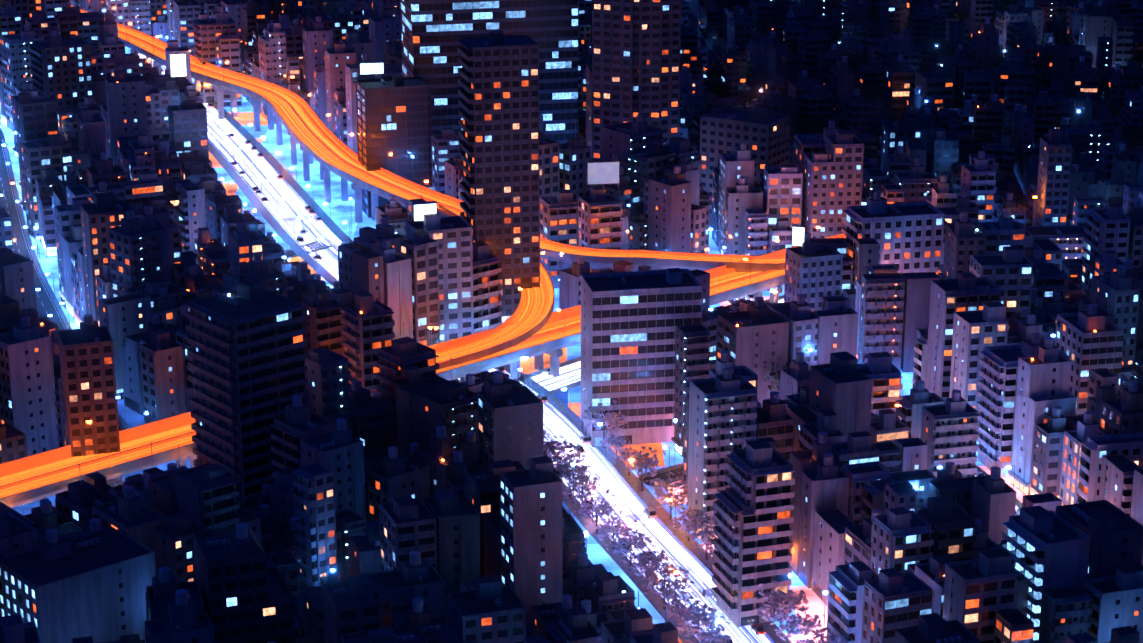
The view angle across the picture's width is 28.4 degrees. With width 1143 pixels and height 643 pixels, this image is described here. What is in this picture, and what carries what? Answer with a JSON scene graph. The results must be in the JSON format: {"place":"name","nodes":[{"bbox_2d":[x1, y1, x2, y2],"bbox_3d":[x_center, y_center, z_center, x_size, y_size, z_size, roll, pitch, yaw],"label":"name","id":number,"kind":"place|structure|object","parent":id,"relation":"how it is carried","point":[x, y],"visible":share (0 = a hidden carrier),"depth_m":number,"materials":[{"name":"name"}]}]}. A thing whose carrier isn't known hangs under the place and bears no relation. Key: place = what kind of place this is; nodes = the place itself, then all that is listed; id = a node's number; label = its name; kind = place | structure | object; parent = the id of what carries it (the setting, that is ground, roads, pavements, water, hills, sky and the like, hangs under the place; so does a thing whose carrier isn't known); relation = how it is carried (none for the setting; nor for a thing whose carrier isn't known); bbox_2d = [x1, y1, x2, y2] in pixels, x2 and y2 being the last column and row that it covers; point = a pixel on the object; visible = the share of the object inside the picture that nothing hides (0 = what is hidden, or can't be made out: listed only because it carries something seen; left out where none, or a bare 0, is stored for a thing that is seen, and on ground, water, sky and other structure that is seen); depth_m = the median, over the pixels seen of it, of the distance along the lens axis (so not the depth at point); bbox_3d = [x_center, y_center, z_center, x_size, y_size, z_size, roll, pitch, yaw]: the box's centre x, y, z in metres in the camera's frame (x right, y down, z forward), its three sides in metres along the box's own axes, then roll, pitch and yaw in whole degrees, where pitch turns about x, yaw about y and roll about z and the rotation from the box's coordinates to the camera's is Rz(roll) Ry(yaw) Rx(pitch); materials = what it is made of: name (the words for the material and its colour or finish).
{"place":"outdoors","nodes":[
{"label":"outdoors","id":0,"kind":"place"},
{"bbox_2d":[0,128,129,430],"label":"street","id":1,"kind":"structure","parent":0,"point":[47,304],"depth_m":764.77,"materials":[{"name":"asphalt"}]},
{"bbox_2d":[0,124,125,426],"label":"street lamps","id":2,"kind":"object","parent":1,"relation":"on","point":[39,254],"visible":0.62,"depth_m":733.90,"materials":[{"name":"grey metal"}]},
{"bbox_2d":[184,278,308,503],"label":"building","id":3,"kind":"structure","parent":0,"point":[246,341],"depth_m":510.98,"materials":[{"name":"grey concrete"}]},
{"bbox_2d":[284,241,333,259],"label":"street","id":4,"kind":"structure","parent":0,"point":[290,253],"depth_m":760.16,"materials":[{"name":"grey asphalt"}]},
{"bbox_2d":[138,54,791,642],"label":"street","id":5,"kind":"structure","parent":0,"point":[288,196],"depth_m":591.54,"materials":[{"name":"grey asphalt"}]},
{"bbox_2d":[147,60,806,642],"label":"cars","id":6,"kind":"object","parent":5,"relation":"on","point":[525,358],"visible":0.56,"depth_m":763.83,"materials":[{"name":"grey metal"}]},
{"bbox_2d":[598,513,651,524],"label":"crosswalk","id":7,"kind":"structure","parent":5,"relation":"on","point":[626,517],"depth_m":540.74,"materials":[{"name":"paint"}]},
{"bbox_2d":[643,507,656,518],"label":"car","id":8,"kind":"object","parent":5,"relation":"on","point":[649,512],"visible":1,"depth_m":540.55,"materials":[{"name":"grey paint"}]},
{"bbox_2d":[669,588,712,601],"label":"crosswalk","id":9,"kind":"structure","parent":5,"relation":"on","point":[695,596],"depth_m":499.97,"materials":[{"name":"paint"}]},
{"bbox_2d":[0,47,1026,642],"bbox_3d":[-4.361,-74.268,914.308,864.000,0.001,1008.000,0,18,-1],"label":"lane ground","id":10,"kind":"structure","parent":0,"point":[338,209],"depth_m":715.93,"materials":[{"name":"blue"}]},
{"bbox_2d":[0,205,14,289],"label":"building","id":11,"kind":"structure","parent":10,"relation":"on","point":[6,234],"depth_m":683.45,"materials":[{"name":"grey concrete"}]},
{"bbox_2d":[0,527,155,642],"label":"building","id":12,"kind":"structure","parent":10,"relation":"on","point":[94,584],"depth_m":440.00,"materials":[{"name":"grey concrete"}]},
{"bbox_2d":[72,5,103,45],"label":"flats building","id":13,"kind":"structure","parent":10,"relation":"on","point":[87,23],"depth_m":985.13,"materials":[{"name":"grey concrete"}]},
{"bbox_2d":[58,312,121,486],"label":"flats building","id":14,"kind":"structure","parent":10,"relation":"on","point":[87,366],"depth_m":546.37,"materials":[{"name":"brown concrete"}]},
{"bbox_2d":[0,589,276,642],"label":"city block","id":15,"kind":"structure","parent":10,"relation":"on","point":[184,623],"depth_m":400.58,"materials":[{"name":"grey concrete"}]},
{"bbox_2d":[0,0,291,257],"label":"city block","id":16,"kind":"structure","parent":10,"relation":"on","point":[76,109],"depth_m":850.11,"materials":[{"name":"grey concrete"}]},
{"bbox_2d":[0,169,296,463],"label":"city block","id":17,"kind":"structure","parent":10,"relation":"on","point":[140,271],"depth_m":626.21,"materials":[{"name":"grey concrete"}]},
{"bbox_2d":[0,441,302,642],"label":"city block","id":18,"kind":"structure","parent":10,"relation":"on","point":[202,533],"depth_m":465.06,"materials":[{"name":"grey concrete"}]},
{"bbox_2d":[165,40,190,81],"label":"building","id":19,"kind":"structure","parent":10,"relation":"on","point":[172,47],"depth_m":940.20,"materials":[{"name":"grey concrete"}]},
{"bbox_2d":[169,53,186,77],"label":"billboard","id":20,"kind":"object","parent":19,"relation":"attached to","point":[178,67],"visible":1,"depth_m":874.54,"materials":[{"name":"paint"}]},
{"bbox_2d":[193,7,235,103],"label":"flats building","id":21,"kind":"structure","parent":10,"relation":"on","point":[209,31],"depth_m":968.89,"materials":[{"name":"grey concrete"}]},
{"bbox_2d":[71,5,463,222],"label":"viaduct","id":22,"kind":"object","parent":10,"relation":"on","point":[310,132],"visible":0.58,"depth_m":861.70,"materials":[{"name":"orange"}]},
{"bbox_2d":[90,0,427,197],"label":"expressway lamps","id":23,"kind":"object","parent":22,"relation":"on","point":[308,94],"visible":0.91,"depth_m":871.12,"materials":[{"name":"grey metal"}]},
{"bbox_2d":[293,462,337,589],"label":"slim flats","id":24,"kind":"structure","parent":10,"relation":"on","point":[315,511],"depth_m":465.42,"materials":[{"name":"grey concrete"}]},
{"bbox_2d":[341,292,394,397],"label":"flats building","id":25,"kind":"structure","parent":10,"relation":"on","point":[369,322],"depth_m":587.06,"materials":[{"name":"grey concrete"}]},
{"bbox_2d":[356,74,431,217],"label":"building","id":26,"kind":"structure","parent":10,"relation":"on","point":[394,117],"depth_m":792.48,"materials":[{"name":"brown concrete"}]},
{"bbox_2d":[359,62,383,77],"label":"billboard","id":27,"kind":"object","parent":26,"relation":"on","point":[371,68],"depth_m":797.38,"materials":[{"name":"paint"}]},
{"bbox_2d":[375,322,438,403],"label":"flats building","id":28,"kind":"structure","parent":10,"relation":"on","point":[396,355],"depth_m":555.89,"materials":[{"name":"grey concrete"}]},
{"bbox_2d":[0,233,845,507],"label":"viaduct","id":29,"kind":"object","parent":10,"relation":"on","point":[35,477],"visible":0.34,"depth_m":562.87,"materials":[{"name":"orange"}]},
{"bbox_2d":[271,0,591,242],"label":"city block","id":30,"kind":"structure","parent":10,"relation":"on","point":[331,45],"depth_m":896.81,"materials":[{"name":"grey concrete"}]},
{"bbox_2d":[268,371,607,642],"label":"city block","id":31,"kind":"structure","parent":10,"relation":"on","point":[453,499],"depth_m":476.59,"materials":[{"name":"grey concrete"}]},
{"bbox_2d":[405,212,473,342],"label":"building","id":32,"kind":"structure","parent":10,"relation":"on","point":[452,235],"depth_m":640.99,"materials":[{"name":"grey concrete"}]},
{"bbox_2d":[411,201,436,223],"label":"billboard","id":33,"kind":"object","parent":32,"relation":"attached to","point":[419,209],"depth_m":636.95,"materials":[{"name":"paint"}]},
{"bbox_2d":[285,217,598,478],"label":"city block","id":34,"kind":"structure","parent":10,"relation":"on","point":[386,265],"depth_m":613.12,"materials":[{"name":"grey concrete"}]},
{"bbox_2d":[323,574,564,642],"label":"city block","id":35,"kind":"structure","parent":10,"relation":"on","point":[352,606],"depth_m":405.83,"materials":[{"name":"grey concrete"}]},
{"bbox_2d":[431,127,459,193],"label":"building","id":36,"kind":"structure","parent":10,"relation":"on","point":[445,145],"depth_m":786.21,"materials":[{"name":"grey concrete"}]},
{"bbox_2d":[473,223,501,332],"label":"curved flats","id":37,"kind":"structure","parent":10,"relation":"on","point":[487,290],"depth_m":653.16,"materials":[{"name":"grey concrete"}]},
{"bbox_2d":[401,0,577,143],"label":"office building","id":38,"kind":"structure","parent":10,"relation":"on","point":[433,31],"depth_m":808.52,"materials":[{"name":"black glass"}]},
{"bbox_2d":[435,202,554,378],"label":"highway ramp","id":39,"kind":"structure","parent":10,"relation":"on","point":[532,312],"depth_m":634.50,"materials":[{"name":"concrete"}]},
{"bbox_2d":[457,30,539,316],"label":"skyscraper","id":40,"kind":"structure","parent":10,"relation":"on","point":[498,113],"depth_m":652.92,"materials":[{"name":"brown concrete"}]},
{"bbox_2d":[15,10,1078,641],"bbox_3d":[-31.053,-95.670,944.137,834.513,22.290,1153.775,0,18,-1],"label":"yard lamps","id":41,"kind":"object","parent":10,"relation":"on","point":[561,268],"visible":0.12,"depth_m":675.67,"materials":[{"name":"white glass"}]},
{"bbox_2d":[540,190,577,287],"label":"building block","id":42,"kind":"structure","parent":10,"relation":"on","point":[558,217],"depth_m":712.78,"materials":[{"name":"grey concrete"}]},
{"bbox_2d":[543,435,585,468],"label":"tree","id":43,"kind":"object","parent":10,"relation":"on","point":[559,448],"visible":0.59,"depth_m":559.12,"materials":[{"name":"green plant"}]},
{"bbox_2d":[553,453,591,498],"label":"tree","id":44,"kind":"object","parent":10,"relation":"on","point":[564,471],"visible":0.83,"depth_m":549.31,"materials":[{"name":"green plant"}]},
{"bbox_2d":[562,465,601,515],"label":"tree","id":45,"kind":"object","parent":10,"relation":"on","point":[587,486],"visible":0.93,"depth_m":539.81,"materials":[{"name":"green plant"}]},
{"bbox_2d":[574,490,617,532],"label":"tree","id":46,"kind":"object","parent":10,"relation":"on","point":[602,507],"visible":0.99,"depth_m":529.51,"materials":[{"name":"green plant"}]},
{"bbox_2d":[578,186,622,271],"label":"building block","id":47,"kind":"structure","parent":10,"relation":"on","point":[600,213],"depth_m":701.64,"materials":[{"name":"grey concrete"}]},
{"bbox_2d":[586,161,619,188],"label":"billboard","id":48,"kind":"object","parent":47,"relation":"on","point":[601,173],"visible":1,"depth_m":700.94,"materials":[{"name":"paint"}]},
{"bbox_2d":[583,399,626,447],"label":"tree","id":49,"kind":"object","parent":10,"relation":"on","point":[607,419],"visible":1,"depth_m":580.44,"materials":[{"name":"green plant"}]},
{"bbox_2d":[439,201,784,299],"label":"elevated highway","id":50,"kind":"structure","parent":10,"relation":"on","point":[655,260],"depth_m":696.04,"materials":[{"name":"concrete"}]},
{"bbox_2d":[591,510,632,549],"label":"tree","id":51,"kind":"object","parent":10,"relation":"on","point":[603,530],"visible":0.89,"depth_m":519.00,"materials":[{"name":"green plant"}]},
{"bbox_2d":[600,428,630,461],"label":"tree","id":52,"kind":"object","parent":10,"relation":"on","point":[611,441],"visible":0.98,"depth_m":573.46,"materials":[{"name":"green plant"}]},
{"bbox_2d":[612,444,645,475],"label":"tree","id":53,"kind":"object","parent":10,"relation":"on","point":[624,453],"visible":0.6,"depth_m":565.09,"materials":[{"name":"green plant"}]},
{"bbox_2d":[606,519,655,570],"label":"tree","id":54,"kind":"object","parent":10,"relation":"on","point":[627,542],"visible":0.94,"depth_m":508.72,"materials":[{"name":"green plant"}]},
{"bbox_2d":[581,268,701,446],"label":"building block","id":55,"kind":"structure","parent":10,"relation":"on","point":[631,321],"depth_m":581.00,"materials":[{"name":"grey concrete"}]},
{"bbox_2d":[622,444,665,491],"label":"tree","id":56,"kind":"object","parent":10,"relation":"on","point":[649,463],"visible":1,"depth_m":553.59,"materials":[{"name":"green plant"}]},
{"bbox_2d":[629,544,671,590],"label":"tree","id":57,"kind":"object","parent":10,"relation":"on","point":[643,558],"visible":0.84,"depth_m":499.35,"materials":[{"name":"green plant"}]},
{"bbox_2d":[639,557,693,609],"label":"tree","id":58,"kind":"object","parent":10,"relation":"on","point":[653,579],"visible":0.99,"depth_m":489.49,"materials":[{"name":"pink plant"}]},
{"bbox_2d":[650,472,687,520],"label":"tree","id":59,"kind":"object","parent":10,"relation":"on","point":[661,495],"visible":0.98,"depth_m":534.98,"materials":[{"name":"green plant"}]},
{"bbox_2d":[663,591,698,626],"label":"tree","id":60,"kind":"object","parent":10,"relation":"on","point":[676,607],"visible":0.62,"depth_m":480.59,"materials":[{"name":"green plant"}]},
{"bbox_2d":[668,499,704,540],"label":"tree","id":61,"kind":"object","parent":10,"relation":"on","point":[688,515],"visible":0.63,"depth_m":525.97,"materials":[{"name":"green plant"}]},
{"bbox_2d":[679,511,717,559],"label":"tree","id":62,"kind":"object","parent":10,"relation":"on","point":[697,526],"visible":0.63,"depth_m":515.10,"materials":[{"name":"green plant"}]},
{"bbox_2d":[671,590,729,642],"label":"tree","id":63,"kind":"object","parent":10,"relation":"on","point":[699,614],"visible":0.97,"depth_m":469.65,"materials":[{"name":"green plant"}]},
{"bbox_2d":[698,524,716,559],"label":"tree","id":64,"kind":"object","parent":10,"relation":"on","point":[710,549],"visible":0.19,"depth_m":504.10,"materials":[{"name":"green plant"}]},
{"bbox_2d":[692,619,731,642],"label":"tree","id":65,"kind":"object","parent":10,"relation":"on","point":[703,636],"visible":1,"depth_m":462.89,"materials":[{"name":"green plant"}]},
{"bbox_2d":[703,56,722,84],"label":"tree","id":66,"kind":"object","parent":10,"relation":"on","point":[714,70],"visible":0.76,"depth_m":962.85,"materials":[{"name":"green plant"}]},
{"bbox_2d":[577,0,896,255],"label":"city block","id":67,"kind":"structure","parent":10,"relation":"on","point":[826,177],"depth_m":851.96,"materials":[{"name":"grey concrete"}]},
{"bbox_2d":[700,107,790,226],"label":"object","id":68,"kind":"structure","parent":10,"relation":"on","point":[766,135],"depth_m":775.28,"materials":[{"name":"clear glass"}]},
{"bbox_2d":[739,88,764,106],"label":"tree","id":69,"kind":"object","parent":10,"relation":"on","point":[750,98],"visible":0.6,"depth_m":939.46,"materials":[{"name":"green plant"}]},
{"bbox_2d":[711,440,794,626],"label":"pink building flats","id":70,"kind":"structure","parent":10,"relation":"on","point":[753,519],"depth_m":480.23,"materials":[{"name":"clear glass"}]},
{"bbox_2d":[599,165,908,497],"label":"city block","id":71,"kind":"structure","parent":10,"relation":"on","point":[746,339],"depth_m":596.07,"materials":[{"name":"grey concrete"}]},
{"bbox_2d":[581,367,933,642],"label":"city block","id":72,"kind":"structure","parent":10,"relation":"on","point":[854,551],"depth_m":494.90,"materials":[{"name":"grey concrete"}]},
{"bbox_2d":[755,580,812,638],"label":"tree","id":73,"kind":"object","parent":10,"relation":"on","point":[778,599],"visible":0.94,"depth_m":476.01,"materials":[{"name":"pink plant"}]},
{"bbox_2d":[762,356,809,391],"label":"tree","id":74,"kind":"object","parent":10,"relation":"on","point":[776,379],"visible":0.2,"depth_m":592.53,"materials":[{"name":"green plant"}]},
{"bbox_2d":[772,605,823,642],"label":"tree","id":75,"kind":"object","parent":10,"relation":"on","point":[792,625],"visible":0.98,"depth_m":468.03,"materials":[{"name":"green plant"}]},
{"bbox_2d":[784,232,842,311],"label":"building","id":76,"kind":"structure","parent":10,"relation":"on","point":[813,266],"depth_m":660.70,"materials":[{"name":"grey concrete"}]},
{"bbox_2d":[792,225,805,248],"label":"billboard","id":77,"kind":"object","parent":76,"relation":"attached to","point":[798,235],"visible":1,"depth_m":662.09,"materials":[{"name":"paint"}]},
{"bbox_2d":[798,616,852,642],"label":"tree","id":78,"kind":"object","parent":10,"relation":"on","point":[830,640],"visible":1,"depth_m":454.97,"materials":[{"name":"green plant"}]},
{"bbox_2d":[856,74,882,101],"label":"tree","id":79,"kind":"object","parent":10,"relation":"on","point":[872,85],"visible":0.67,"depth_m":959.44,"materials":[{"name":"green plant"}]},
{"bbox_2d":[841,184,944,288],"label":"building","id":80,"kind":"structure","parent":10,"relation":"on","point":[909,237],"depth_m":676.30,"materials":[{"name":"grey concrete"}]},
{"bbox_2d":[887,17,910,33],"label":"tree","id":81,"kind":"object","parent":10,"relation":"on","point":[905,26],"visible":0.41,"depth_m":1059.63,"materials":[{"name":"green plant"}]},
{"bbox_2d":[931,42,967,59],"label":"tree","id":82,"kind":"object","parent":10,"relation":"on","point":[943,49],"visible":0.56,"depth_m":1021.43,"materials":[{"name":"green plant"}]},
{"bbox_2d":[937,100,973,132],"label":"building block","id":83,"kind":"structure","parent":10,"relation":"on","point":[965,113],"depth_m":876.42,"materials":[{"name":"grey concrete"}]},
{"bbox_2d":[913,0,1073,6],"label":"city block","id":84,"kind":"structure","parent":10,"relation":"on","point":[929,3],"depth_m":1157.74,"materials":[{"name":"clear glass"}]},
{"bbox_2d":[986,48,1007,67],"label":"tree","id":85,"kind":"object","parent":10,"relation":"on","point":[998,61],"visible":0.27,"depth_m":983.89,"materials":[{"name":"green plant"}]},
{"bbox_2d":[866,0,1142,225],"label":"city block","id":86,"kind":"structure","parent":10,"relation":"on","point":[1062,181],"depth_m":892.89,"materials":[{"name":"grey concrete"}]},
{"bbox_2d":[992,128,1029,147],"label":"tree","id":87,"kind":"object","parent":10,"relation":"on","point":[1014,138],"visible":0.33,"depth_m":862.78,"materials":[{"name":"green plant"}]},
{"bbox_2d":[883,380,1142,642],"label":"city block","id":88,"kind":"structure","parent":10,"relation":"on","point":[1066,566],"depth_m":443.62,"materials":[{"name":"grey concrete"}]},
{"bbox_2d":[895,174,1142,497],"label":"city block","id":89,"kind":"structure","parent":10,"relation":"on","point":[1006,279],"depth_m":594.21,"materials":[{"name":"grey concrete"}]},
{"bbox_2d":[997,220,1083,258],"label":"building","id":90,"kind":"structure","parent":10,"relation":"on","point":[1068,240],"depth_m":717.88,"materials":[{"name":"grey concrete"}]},
{"bbox_2d":[1106,128,1141,146],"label":"tree","id":91,"kind":"object","parent":10,"relation":"on","point":[1129,142],"visible":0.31,"depth_m":842.67,"materials":[{"name":"green plant"}]},
{"bbox_2d":[592,0,680,159],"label":"skyscraper","id":92,"kind":"structure","parent":0,"point":[636,47],"depth_m":783.80,"materials":[{"name":"brown concrete"}]},
{"bbox_2d":[513,295,783,394],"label":"street","id":93,"kind":"structure","parent":0,"point":[568,377],"depth_m":637.15,"materials":[{"name":"grey asphalt"}]},
{"bbox_2d":[632,463,682,486],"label":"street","id":94,"kind":"structure","parent":0,"point":[662,472],"depth_m":566.92,"materials":[{"name":"grey asphalt"}]},
{"bbox_2d":[751,624,765,634],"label":"car","id":95,"kind":"object","parent":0,"point":[758,629],"visible":1,"depth_m":481.10,"materials":[{"name":"black paint"}]},
{"bbox_2d":[765,79,795,96],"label":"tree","id":96,"kind":"object","parent":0,"point":[782,93],"visible":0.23,"depth_m":929.29,"materials":[{"name":"green plant"}]},
{"bbox_2d":[863,147,880,166],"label":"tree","id":97,"kind":"object","parent":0,"point":[870,157],"visible":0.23,"depth_m":835.05,"materials":[{"name":"green plant"}]},
{"bbox_2d":[728,293,1021,514],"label":"street","id":98,"kind":"structure","parent":0,"point":[1018,502],"depth_m":569.16,"materials":[{"name":"grey asphalt"}]},
{"bbox_2d":[880,118,921,169],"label":"building slab","id":99,"kind":"structure","parent":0,"point":[894,135],"depth_m":808.59,"materials":[{"name":"black concrete"}]},
{"bbox_2d":[919,54,931,71],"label":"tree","id":100,"kind":"object","parent":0,"point":[926,67],"visible":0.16,"depth_m":973.45,"materials":[{"name":"green plant"}]},
{"bbox_2d":[958,144,976,164],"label":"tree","id":101,"kind":"object","parent":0,"point":[965,159],"visible":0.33,"depth_m":828.74,"materials":[{"name":"green plant"}]},
{"bbox_2d":[976,330,1069,476],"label":"white building","id":102,"kind":"structure","parent":0,"point":[997,384],"depth_m":563.86,"materials":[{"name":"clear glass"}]},
{"bbox_2d":[1048,31,1071,43],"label":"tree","id":103,"kind":"object","parent":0,"point":[1062,39],"visible":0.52,"depth_m":1041.65,"materials":[{"name":"green plant"}]},
{"label":"ground","id":104,"kind":"structure","parent":0,"visible":0},
{"bbox_2d":[895,590,1046,642],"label":"city block","id":105,"kind":"structure","parent":104,"relation":"on","point":[932,627],"depth_m":396.20,"materials":[{"name":"grey concrete"}]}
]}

